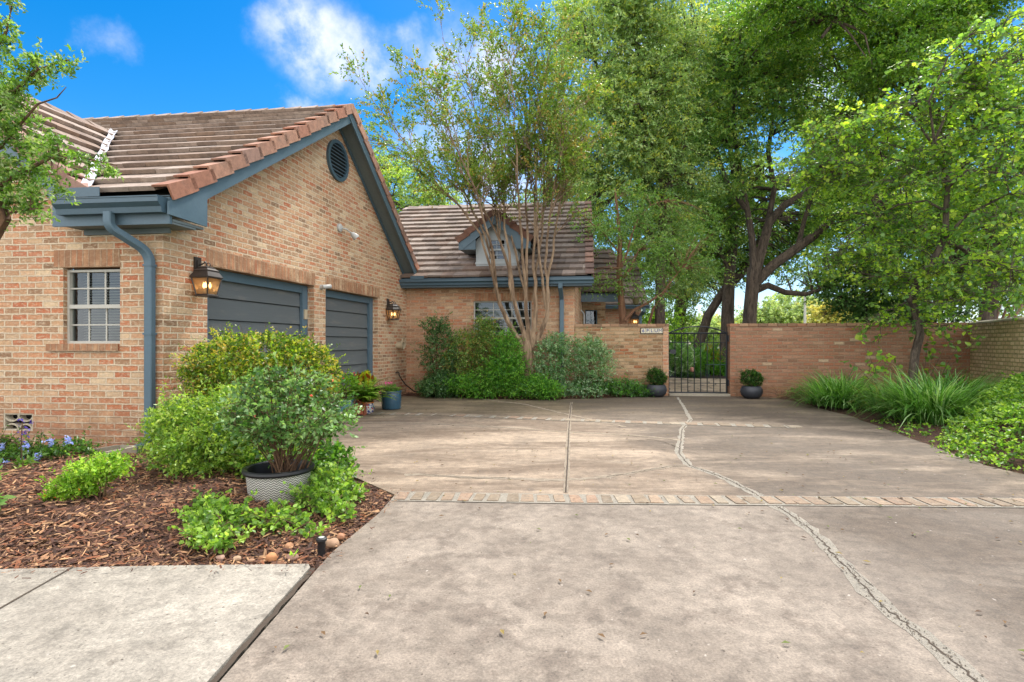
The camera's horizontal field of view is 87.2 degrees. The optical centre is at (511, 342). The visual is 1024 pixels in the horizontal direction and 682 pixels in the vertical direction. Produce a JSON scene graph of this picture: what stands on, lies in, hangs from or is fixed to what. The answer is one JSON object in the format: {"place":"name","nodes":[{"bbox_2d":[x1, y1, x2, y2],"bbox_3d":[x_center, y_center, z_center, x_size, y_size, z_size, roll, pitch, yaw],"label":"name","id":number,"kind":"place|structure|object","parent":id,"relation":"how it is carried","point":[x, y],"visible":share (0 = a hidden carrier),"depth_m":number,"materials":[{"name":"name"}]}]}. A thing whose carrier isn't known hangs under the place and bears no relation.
{"place":"outdoors","nodes":[
{"label":"outdoors","id":0,"kind":"place"},
{"bbox_2d":[0,564,309,681],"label":"walkway","id":1,"kind":"structure","parent":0,"point":[184,623],"depth_m":2.33,"materials":[{"name":"concrete"}]},
{"bbox_2d":[0,439,393,587],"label":"bark mulch","id":2,"kind":"object","parent":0,"point":[112,530],"visible":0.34,"depth_m":3.39,"materials":[{"name":"brown wood"}]},
{"bbox_2d":[0,458,15,514],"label":"broadleaf plant","id":3,"kind":"object","parent":2,"relation":"on","point":[2,501],"visible":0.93,"depth_m":3.46,"materials":[{"name":"green plant"}]},
{"bbox_2d":[11,419,48,468],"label":"salvia plant","id":4,"kind":"object","parent":2,"relation":"on","point":[22,461],"visible":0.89,"depth_m":4.75,"materials":[{"name":"green plant"}]},
{"bbox_2d":[0,422,110,464],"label":"plumbago bush","id":5,"kind":"object","parent":2,"relation":"on","point":[11,449],"visible":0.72,"depth_m":5.13,"materials":[{"name":"green plant"}]},
{"bbox_2d":[0,0,123,239],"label":"laurel tree","id":6,"kind":"object","parent":2,"relation":"on","point":[11,87],"visible":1,"depth_m":3.82,"materials":[{"name":"green plant"}]},
{"bbox_2d":[34,441,135,501],"bbox_3d":[-3.079,0.959,3.874,0.491,0.462,0.591,0,0,34],"label":"pigeonberry shrub","id":7,"kind":"object","parent":2,"relation":"on","point":[87,476],"visible":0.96,"depth_m":3.80,"materials":[{"name":"green plant"}]},
{"bbox_2d":[92,445,136,454],"bbox_3d":[-4.210,1.133,5.441,0.290,0.075,0.660,0,0,20],"label":"splash block","id":8,"kind":"object","parent":2,"relation":"on","point":[114,448],"depth_m":5.64,"materials":[{"name":"concrete"}]},
{"bbox_2d":[2,476,411,578],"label":"mulch crumbs","id":9,"kind":"object","parent":2,"relation":"on","point":[220,566],"visible":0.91,"depth_m":2.84,"materials":[{"name":"brown wood"}]},
{"bbox_2d":[121,363,322,483],"bbox_3d":[-2.482,0.697,4.697,1.816,1.041,1.217,0,0,0],"label":"nandina shrub","id":10,"kind":"object","parent":2,"relation":"on","point":[172,441],"visible":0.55,"depth_m":4.48,"materials":[{"name":"green plant"}]},
{"bbox_2d":[167,485,334,553],"bbox_3d":[-1.612,1.046,3.281,1.060,0.299,0.774,0,0,0],"label":"lantana clump","id":11,"kind":"object","parent":2,"relation":"on","point":[212,511],"visible":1,"depth_m":3.27,"materials":[{"name":"green plant"}]},
{"bbox_2d":[165,322,353,442],"bbox_3d":[-2.824,0.461,6.096,1.901,1.430,1.560,0,0,0],"label":"round bush","id":12,"kind":"object","parent":2,"relation":"on","point":[208,358],"visible":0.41,"depth_m":5.84,"materials":[{"name":"green plant"}]},
{"bbox_2d":[265,552,276,561],"bbox_3d":[-1.331,1.184,2.971,0.065,0.050,0.052,0,0,0],"label":"river stone","id":13,"kind":"object","parent":2,"relation":"on","point":[271,556],"visible":1,"depth_m":2.95,"materials":[{"name":"beige stone"}]},
{"bbox_2d":[241,459,314,504],"bbox_3d":[-1.720,1.039,3.970,0.500,0.262,0.500,0,0,0],"label":"patterned planter","id":14,"kind":"object","parent":2,"relation":"on","point":[264,480],"visible":0.77,"depth_m":3.79,"materials":[{"name":"plastic"}]},
{"bbox_2d":[208,349,364,472],"bbox_3d":[-1.646,0.523,3.989,1.120,1.001,0.921,0,0,0],"label":"rose bush","id":15,"kind":"object","parent":14,"relation":"in","point":[263,426],"visible":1,"depth_m":3.85,"materials":[{"name":"green plant"}]},
{"bbox_2d":[228,436,364,480],"bbox_3d":[-1.795,0.984,4.539,1.096,0.482,0.772,0,0,0],"label":"lantana clump","id":16,"kind":"object","parent":2,"relation":"on","point":[337,449],"visible":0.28,"depth_m":4.51,"materials":[{"name":"green plant"}]},
{"bbox_2d":[316,536,326,558],"bbox_3d":[-1.085,1.167,3.060,0.060,0.126,0.060,0,0,0],"label":"path light","id":17,"kind":"object","parent":2,"relation":"on","point":[321,540],"visible":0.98,"depth_m":3.04,"materials":[{"name":"black metal"}]},
{"bbox_2d":[280,455,371,521],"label":"lantana clump","id":18,"kind":"object","parent":2,"relation":"on","point":[326,485],"visible":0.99,"depth_m":3.82,"materials":[{"name":"green plant"}]},
{"bbox_2d":[326,538,338,547],"bbox_3d":[-1.060,1.184,3.181,0.079,0.057,0.069,0,0,0],"label":"river stone","id":19,"kind":"object","parent":2,"relation":"on","point":[331,542],"visible":0.95,"depth_m":3.15,"materials":[{"name":"beige stone"}]},
{"bbox_2d":[332,366,361,399],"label":"coral flower plant","id":20,"kind":"object","parent":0,"point":[351,378],"visible":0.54,"depth_m":8.84,"materials":[{"name":"green plant"}]},
{"bbox_2d":[350,369,376,389],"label":"croton plant","id":21,"kind":"object","parent":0,"point":[365,376],"visible":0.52,"depth_m":9.49,"materials":[{"name":"yellow plant"}]},
{"bbox_2d":[0,0,1023,343],"label":"sky","id":22,"kind":"structure","parent":0,"point":[145,57],"materials":[{"name":"blue"}]},
{"bbox_2d":[401,392,649,399],"bbox_3d":[0.200,1.195,12.000,6.400,0.060,2.000,0,0,0],"label":"mulch bed","id":23,"kind":"object","parent":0,"point":[520,397],"visible":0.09,"depth_m":11.71,"materials":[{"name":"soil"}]},
{"bbox_2d":[408,310,462,397],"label":"nandina shrub","id":24,"kind":"object","parent":23,"relation":"on","point":[439,327],"visible":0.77,"depth_m":11.91,"materials":[{"name":"green plant"}]},
{"bbox_2d":[409,363,463,398],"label":"nandina shrub","id":25,"kind":"object","parent":23,"relation":"on","point":[433,379],"visible":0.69,"depth_m":11.63,"materials":[{"name":"green plant"}]},
{"bbox_2d":[429,324,490,397],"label":"nandina shrub","id":26,"kind":"object","parent":23,"relation":"on","point":[470,337],"visible":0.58,"depth_m":11.95,"materials":[{"name":"green plant"}]},
{"bbox_2d":[430,362,504,398],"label":"nandina shrub","id":27,"kind":"object","parent":23,"relation":"on","point":[467,384],"visible":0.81,"depth_m":11.53,"materials":[{"name":"green plant"}]},
{"bbox_2d":[467,308,508,393],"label":"nandina shrub","id":28,"kind":"object","parent":23,"relation":"on","point":[482,324],"visible":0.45,"depth_m":12.06,"materials":[{"name":"green plant"}]},
{"bbox_2d":[473,321,530,398],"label":"nandina shrub","id":29,"kind":"object","parent":23,"relation":"on","point":[510,341],"visible":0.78,"depth_m":11.61,"materials":[{"name":"green plant"}]},
{"bbox_2d":[473,348,539,399],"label":"nandina shrub","id":30,"kind":"object","parent":23,"relation":"on","point":[491,369],"visible":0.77,"depth_m":11.46,"materials":[{"name":"green plant"}]},
{"bbox_2d":[510,364,566,399],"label":"nandina shrub","id":31,"kind":"object","parent":23,"relation":"on","point":[543,384],"visible":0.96,"depth_m":11.30,"materials":[{"name":"green plant"}]},
{"bbox_2d":[529,330,583,397],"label":"nandina shrub","id":32,"kind":"object","parent":23,"relation":"on","point":[562,343],"visible":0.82,"depth_m":11.82,"materials":[{"name":"green plant"}]},
{"bbox_2d":[568,373,611,395],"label":"shrub","id":33,"kind":"object","parent":23,"relation":"on","point":[577,380],"visible":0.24,"depth_m":11.97,"materials":[{"name":"green plant"}]},
{"bbox_2d":[559,326,627,398],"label":"nandina shrub","id":34,"kind":"object","parent":23,"relation":"on","point":[580,347],"visible":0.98,"depth_m":11.70,"materials":[{"name":"green plant"}]},
{"bbox_2d":[598,373,644,397],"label":"shrub","id":35,"kind":"object","parent":23,"relation":"on","point":[623,388],"visible":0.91,"depth_m":11.90,"materials":[{"name":"green plant"}]},
{"bbox_2d":[627,379,657,396],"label":"shrub","id":36,"kind":"object","parent":23,"relation":"on","point":[645,392],"visible":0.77,"depth_m":11.91,"materials":[{"name":"green plant"}]},
{"bbox_2d":[211,396,1023,681],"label":"driveway","id":37,"kind":"structure","parent":0,"point":[458,591],"depth_m":3.03,"materials":[{"name":"concrete"}]},
{"bbox_2d":[359,401,374,413],"bbox_3d":[-2.470,1.100,9.120,0.270,0.200,0.269,0,0,0],"label":"painted pot","id":38,"kind":"object","parent":37,"relation":"on","point":[370,407],"visible":0.61,"depth_m":9.03,"materials":[{"name":"multicoloured ceramic"}]},
{"bbox_2d":[333,377,402,407],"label":"fern","id":39,"kind":"object","parent":38,"relation":"in","point":[367,394],"visible":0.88,"depth_m":8.97,"materials":[{"name":"green plant"}]},
{"bbox_2d":[381,390,401,409],"bbox_3d":[-2.190,1.032,9.750,0.368,0.337,0.366,0,0,0],"label":"glazed pot","id":40,"kind":"object","parent":37,"relation":"on","point":[388,403],"visible":0.73,"depth_m":9.60,"materials":[{"name":"blue ceramic"}]},
{"bbox_2d":[383,382,400,390],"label":"pink flowers","id":41,"kind":"object","parent":40,"relation":"on","point":[391,385],"visible":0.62,"depth_m":9.69,"materials":[{"name":"green plant"}]},
{"bbox_2d":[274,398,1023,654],"bbox_3d":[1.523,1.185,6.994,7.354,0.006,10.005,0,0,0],"label":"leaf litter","id":42,"kind":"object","parent":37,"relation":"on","point":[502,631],"visible":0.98,"depth_m":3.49,"materials":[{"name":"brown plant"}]},
{"bbox_2d":[646,384,666,396],"bbox_3d":[3.220,1.063,11.980,0.456,0.266,0.456,0,0,0],"label":"bowl planter","id":43,"kind":"object","parent":37,"relation":"on","point":[659,390],"visible":0.93,"depth_m":11.80,"materials":[{"name":"grey ceramic"}]},
{"bbox_2d":[643,367,667,384],"bbox_3d":[3.236,0.754,11.971,0.556,0.461,0.510,0,0,40],"label":"boxwood ball","id":44,"kind":"object","parent":43,"relation":"in","point":[658,376],"visible":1,"depth_m":11.90,"materials":[{"name":"green plant"}]},
{"bbox_2d":[669,393,730,395],"bbox_3d":[4.239,1.171,12.263,1.327,0.051,0.400,0,0,7],"label":"gate threshold","id":45,"kind":"object","parent":37,"relation":"on","point":[697,394],"visible":0.71,"depth_m":12.10,"materials":[{"name":"concrete"}]},
{"bbox_2d":[740,385,762,398],"bbox_3d":[5.180,1.063,11.620,0.456,0.266,0.456,0,0,0],"label":"bowl planter","id":46,"kind":"object","parent":37,"relation":"on","point":[749,392],"visible":0.92,"depth_m":11.45,"materials":[{"name":"grey ceramic"}]},
{"bbox_2d":[738,368,764,386],"bbox_3d":[5.185,0.764,11.650,0.532,0.443,0.562,0,0,0],"label":"boxwood ball","id":47,"kind":"object","parent":46,"relation":"on","point":[752,379],"visible":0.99,"depth_m":11.53,"materials":[{"name":"green plant"}]},
{"bbox_2d":[688,465,983,681],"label":"grit","id":48,"kind":"object","parent":37,"relation":"on","point":[877,597],"visible":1,"depth_m":2.39,"materials":[{"name":"grey gravel"}]},
{"bbox_2d":[669,378,725,391],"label":"garden path","id":49,"kind":"structure","parent":0,"point":[674,384],"depth_m":14.98,"materials":[{"name":"beige concrete"}]},
{"bbox_2d":[669,366,725,378],"bbox_3d":[11.500,1.070,26.200,29.000,0.350,27.600,0,0,0],"label":"soil bed","id":50,"kind":"object","parent":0,"point":[715,376],"visible":0.01,"depth_m":19.46,"materials":[{"name":"brown soil"}]},
{"bbox_2d":[510,24,628,212],"bbox_3d":[2.583,-7.242,27.067,6.343,16.943,4.207,0,0,0],"label":"oak tree","id":51,"kind":"object","parent":50,"relation":"on","point":[523,197],"visible":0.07,"depth_m":26.80,"materials":[{"name":"green plant"}]},
{"bbox_2d":[513,0,750,323],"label":"elm tree","id":52,"kind":"object","parent":50,"relation":"on","point":[630,25],"visible":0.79,"depth_m":17.00,"materials":[{"name":"green plant"}]},
{"bbox_2d":[557,178,751,323],"bbox_3d":[3.611,-1.512,13.953,5.036,5.428,2.485,0,0,0],"label":"courtyard tree","id":53,"kind":"object","parent":50,"relation":"on","point":[620,290],"visible":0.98,"depth_m":13.85,"materials":[{"name":"green plant"}]},
{"bbox_2d":[568,47,743,295],"bbox_3d":[7.689,-7.934,31.106,13.117,18.268,8.445,0,0,0],"label":"oak tree","id":54,"kind":"object","parent":50,"relation":"on","point":[632,247],"visible":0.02,"depth_m":30.60,"materials":[{"name":"green plant"}]},
{"bbox_2d":[642,301,671,323],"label":"garden bush","id":55,"kind":"object","parent":50,"relation":"on","point":[644,320],"visible":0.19,"depth_m":24.61,"materials":[{"name":"green plant"}]},
{"bbox_2d":[642,302,697,348],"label":"garden bush","id":56,"kind":"object","parent":50,"relation":"on","point":[675,325],"visible":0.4,"depth_m":23.67,"materials":[{"name":"green plant"}]},
{"bbox_2d":[669,341,699,376],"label":"garden plant","id":57,"kind":"object","parent":50,"relation":"on","point":[674,362],"visible":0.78,"depth_m":19.44,"materials":[{"name":"green plant"}]},
{"bbox_2d":[673,365,704,377],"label":"garden plant","id":58,"kind":"object","parent":50,"relation":"on","point":[690,374],"visible":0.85,"depth_m":19.06,"materials":[{"name":"green plant"}]},
{"bbox_2d":[637,225,743,350],"bbox_3d":[8.551,-2.572,27.143,6.406,7.159,4.645,0,0,-26],"label":"oak tree","id":59,"kind":"object","parent":50,"relation":"on","point":[683,312],"visible":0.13,"depth_m":26.73,"materials":[{"name":"green plant"}]},
{"bbox_2d":[684,339,712,373],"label":"garden plant","id":60,"kind":"object","parent":50,"relation":"on","point":[703,360],"visible":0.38,"depth_m":19.98,"materials":[{"name":"green plant"}]},
{"bbox_2d":[702,343,725,372],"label":"garden plant","id":61,"kind":"object","parent":50,"relation":"on","point":[716,352],"visible":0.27,"depth_m":20.45,"materials":[{"name":"green plant"}]},
{"bbox_2d":[706,357,725,375],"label":"garden plant","id":62,"kind":"object","parent":50,"relation":"on","point":[717,369],"visible":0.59,"depth_m":19.76,"materials":[{"name":"green plant"}]},
{"bbox_2d":[599,6,857,361],"bbox_3d":[10.142,-6.375,24.381,13.948,14.950,6.579,0,0,-23],"label":"oak tree","id":63,"kind":"object","parent":50,"relation":"on","point":[725,295],"visible":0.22,"depth_m":23.32,"materials":[{"name":"green plant"}]},
{"bbox_2d":[658,0,982,323],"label":"oak tree","id":64,"kind":"object","parent":50,"relation":"on","point":[742,71],"visible":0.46,"depth_m":18.42,"materials":[{"name":"green plant"}]},
{"bbox_2d":[710,0,1023,105],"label":"oak tree","id":65,"kind":"object","parent":50,"relation":"on","point":[922,24],"visible":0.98,"depth_m":13.97,"materials":[{"name":"green plant"}]},
{"bbox_2d":[815,255,929,322],"bbox_3d":[13.627,-1.060,19.982,4.583,4.525,2.900,0,0,0],"label":"dark tree","id":66,"kind":"object","parent":50,"relation":"on","point":[856,304],"visible":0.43,"depth_m":19.84,"materials":[{"name":"green plant"}]},
{"bbox_2d":[778,101,1023,314],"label":"oak tree","id":67,"kind":"object","parent":50,"relation":"on","point":[795,146],"visible":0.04,"depth_m":26.58,"materials":[{"name":"green plant"}]},
{"bbox_2d":[794,23,1023,320],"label":"oak tree","id":68,"kind":"object","parent":50,"relation":"on","point":[974,113],"visible":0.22,"depth_m":16.89,"materials":[{"name":"green plant"}]},
{"bbox_2d":[919,283,978,322],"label":"garden bush","id":69,"kind":"object","parent":50,"relation":"on","point":[960,314],"visible":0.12,"depth_m":21.86,"materials":[{"name":"green plant"}]},
{"bbox_2d":[972,286,1023,318],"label":"garden bush","id":70,"kind":"object","parent":50,"relation":"on","point":[1022,314],"visible":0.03,"depth_m":23.06,"materials":[{"name":"green plant"}]},
{"bbox_2d":[976,256,1022,318],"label":"crape myrtle","id":71,"kind":"object","parent":50,"relation":"on","point":[1005,311],"visible":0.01,"depth_m":18.47,"materials":[{"name":"plant"}]},
{"bbox_2d":[779,398,1023,473],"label":"soil bed","id":72,"kind":"object","parent":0,"point":[919,436],"visible":0.11,"depth_m":7.12,"materials":[{"name":"brown soil"}]},
{"bbox_2d":[763,387,803,399],"bbox_3d":[5.804,1.049,11.370,0.922,0.291,0.756,0,0,-7],"label":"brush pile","id":73,"kind":"object","parent":72,"relation":"on","point":[790,393],"visible":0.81,"depth_m":11.32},
{"bbox_2d":[781,368,883,398],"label":"liriope clump","id":74,"kind":"object","parent":72,"relation":"on","point":[851,380],"visible":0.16,"depth_m":10.77,"materials":[{"name":"green plant"}]},
{"bbox_2d":[767,365,907,413],"bbox_3d":[6.011,0.784,9.913,2.328,0.801,2.518,0,0,0],"label":"liriope clump","id":75,"kind":"object","parent":72,"relation":"on","point":[821,396],"visible":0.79,"depth_m":9.69,"materials":[{"name":"green plant"}]},
{"bbox_2d":[839,334,903,387],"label":"redbud sapling","id":76,"kind":"object","parent":72,"relation":"on","point":[879,357],"visible":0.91,"depth_m":10.55,"materials":[{"name":"green plant"}]},
{"bbox_2d":[827,372,934,411],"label":"liriope clump","id":77,"kind":"object","parent":72,"relation":"on","point":[868,398],"visible":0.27,"depth_m":9.21,"materials":[{"name":"green plant"}]},
{"bbox_2d":[758,6,1023,387],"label":"redbud tree","id":78,"kind":"object","parent":72,"relation":"on","point":[970,74],"visible":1,"depth_m":10.00,"materials":[{"name":"green plant"}]},
{"bbox_2d":[837,362,1017,429],"bbox_3d":[6.193,0.729,8.129,2.802,0.912,2.563,0,0,0],"label":"liriope clump","id":79,"kind":"object","parent":72,"relation":"on","point":[926,403],"visible":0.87,"depth_m":7.79,"materials":[{"name":"green plant"}]},
{"bbox_2d":[870,371,1023,470],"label":"ivy ground cover","id":80,"kind":"object","parent":72,"relation":"on","point":[1000,397],"visible":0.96,"depth_m":6.17,"materials":[{"name":"green plant"}]},
{"bbox_2d":[918,322,986,382],"bbox_3d":[8.400,0.378,10.312,0.615,1.590,1.067,0,0,-26],"label":"redbud sapling","id":81,"kind":"object","parent":72,"relation":"on","point":[933,350],"visible":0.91,"depth_m":10.34,"materials":[{"name":"green plant"}]},
{"bbox_2d":[906,363,1008,400],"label":"liriope clump","id":82,"kind":"object","parent":72,"relation":"on","point":[965,384],"visible":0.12,"depth_m":9.75,"materials":[{"name":"green plant"}]},
{"label":"ground","id":83,"kind":"structure","parent":0,"visible":0},
{"bbox_2d":[0,94,649,450],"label":"brick house","id":84,"kind":"structure","parent":83,"relation":"on","point":[254,207],"depth_m":7.56,"materials":[{"name":"brick"}]},
{"bbox_2d":[67,268,119,343],"bbox_3d":[-4.735,-0.416,6.451,0.775,0.907,0.616,0,0,7],"label":"window","id":85,"kind":"structure","parent":84,"relation":"in","point":[93,295],"depth_m":6.31,"materials":[{"name":"clear glass"}]},
{"bbox_2d":[189,257,222,296],"bbox_3d":[-3.673,-0.795,6.452,0.264,0.473,0.253,0,0,11],"label":"wall lantern","id":86,"kind":"object","parent":84,"relation":"attached to","point":[206,272],"depth_m":6.42,"materials":[{"name":"brown metal"}]},
{"bbox_2d":[207,270,307,415],"bbox_3d":[-3.722,0.135,7.853,0.137,2.171,2.376,0,0,11],"label":"garage door","id":87,"kind":"structure","parent":84,"relation":"in","point":[247,301],"depth_m":7.79,"materials":[{"name":"paint"}]},
{"bbox_2d":[337,224,358,239],"bbox_3d":[-3.016,-2.032,9.865,0.435,0.274,0.136,0,0,-39],"label":"flood light","id":88,"kind":"object","parent":84,"relation":"attached to","point":[354,235],"visible":1,"depth_m":9.87,"materials":[{"name":"silver metal"}]},
{"bbox_2d":[326,290,372,402],"bbox_3d":[-3.222,0.135,10.394,0.137,2.171,2.075,0,0,11],"label":"garage door","id":89,"kind":"structure","parent":84,"relation":"in","point":[349,317],"depth_m":10.57,"materials":[{"name":"paint"}]},
{"bbox_2d":[386,298,401,319],"bbox_3d":[-2.611,-0.739,11.821,0.330,0.473,0.330,0,0,-34],"label":"wall lantern","id":90,"kind":"object","parent":84,"relation":"attached to","point":[393,306],"depth_m":11.74,"materials":[{"name":"brown metal"}]},
{"bbox_2d":[396,337,405,348],"bbox_3d":[-2.562,0.006,12.340,0.172,0.280,0.224,0,0,11],"label":"hose hanger","id":91,"kind":"object","parent":84,"relation":"attached to","point":[401,345],"visible":1,"depth_m":12.29,"materials":[{"name":"beige plastic"}]},
{"bbox_2d":[474,301,531,334],"bbox_3d":[-0.188,-0.583,12.986,1.441,0.870,0.616,0,0,7],"label":"window","id":92,"kind":"structure","parent":84,"relation":"in","point":[493,309],"depth_m":12.89,"materials":[{"name":"clear glass"}]},
{"bbox_2d":[585,310,596,323],"bbox_3d":[2.362,-0.339,16.332,0.418,1.339,0.616,0,0,0],"label":"window","id":93,"kind":"structure","parent":84,"relation":"in","point":[590,315],"depth_m":16.64,"materials":[{"name":"blue paint"}]},
{"bbox_2d":[371,138,487,213],"bbox_3d":[-4.530,-4.355,25.274,6.922,11.110,4.352,0,0,0],"label":"oak tree","id":94,"kind":"object","parent":83,"relation":"on","point":[391,171],"visible":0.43,"depth_m":24.71,"materials":[{"name":"green plant"}]},
{"bbox_2d":[328,0,619,394],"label":"crape myrtle","id":95,"kind":"object","parent":83,"relation":"on","point":[519,159],"visible":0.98,"depth_m":11.70,"materials":[{"name":"green plant"}]},
{"bbox_2d":[575,324,668,395],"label":"brick wall","id":96,"kind":"structure","parent":83,"relation":"on","point":[637,354],"depth_m":12.30,"materials":[{"name":"beige brick"}]},
{"bbox_2d":[640,328,662,333],"bbox_3d":[3.184,-0.276,12.238,0.509,0.133,0.030,0,0,7],"label":"tile sign","id":97,"kind":"object","parent":96,"relation":"attached to","point":[651,330],"visible":1,"depth_m":12.23,"materials":[{"name":"white ceramic"}]},
{"bbox_2d":[669,314,720,344],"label":"distant tree","id":98,"kind":"object","parent":83,"relation":"on","point":[714,324],"visible":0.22,"depth_m":57.06,"materials":[{"name":"green plant"}]},
{"bbox_2d":[696,313,737,346],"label":"distant tree","id":99,"kind":"object","parent":83,"relation":"on","point":[718,318],"visible":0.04,"depth_m":59.38,"materials":[{"name":"green plant"}]},
{"bbox_2d":[735,297,807,322],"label":"distant tree","id":100,"kind":"object","parent":83,"relation":"on","point":[769,311],"visible":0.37,"depth_m":60.79,"materials":[{"name":"green plant"}]},
{"bbox_2d":[763,289,812,322],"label":"distant tree","id":101,"kind":"object","parent":83,"relation":"on","point":[783,299],"visible":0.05,"depth_m":64.85,"materials":[{"name":"green plant"}]},
{"bbox_2d":[792,296,836,322],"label":"distant tree","id":102,"kind":"object","parent":83,"relation":"on","point":[800,310],"visible":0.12,"depth_m":61.62,"materials":[{"name":"green plant"}]},
{"bbox_2d":[796,300,858,322],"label":"distant tree","id":103,"kind":"object","parent":83,"relation":"on","point":[821,317],"visible":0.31,"depth_m":55.78,"materials":[{"name":"yellow plant"}]},
{"bbox_2d":[727,322,969,397],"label":"brick wall","id":104,"kind":"structure","parent":83,"relation":"on","point":[776,355],"depth_m":11.84,"materials":[{"name":"brown brick"}]},
{"bbox_2d":[669,326,728,393],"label":"iron gate","id":105,"kind":"structure","parent":104,"relation":"attached to","point":[672,351],"depth_m":12.21,"materials":[{"name":"black metal"}]},
{"bbox_2d":[969,317,1023,401],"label":"brick wall","id":106,"kind":"structure","parent":83,"relation":"on","point":[1000,347],"depth_m":10.36,"materials":[{"name":"brick"}]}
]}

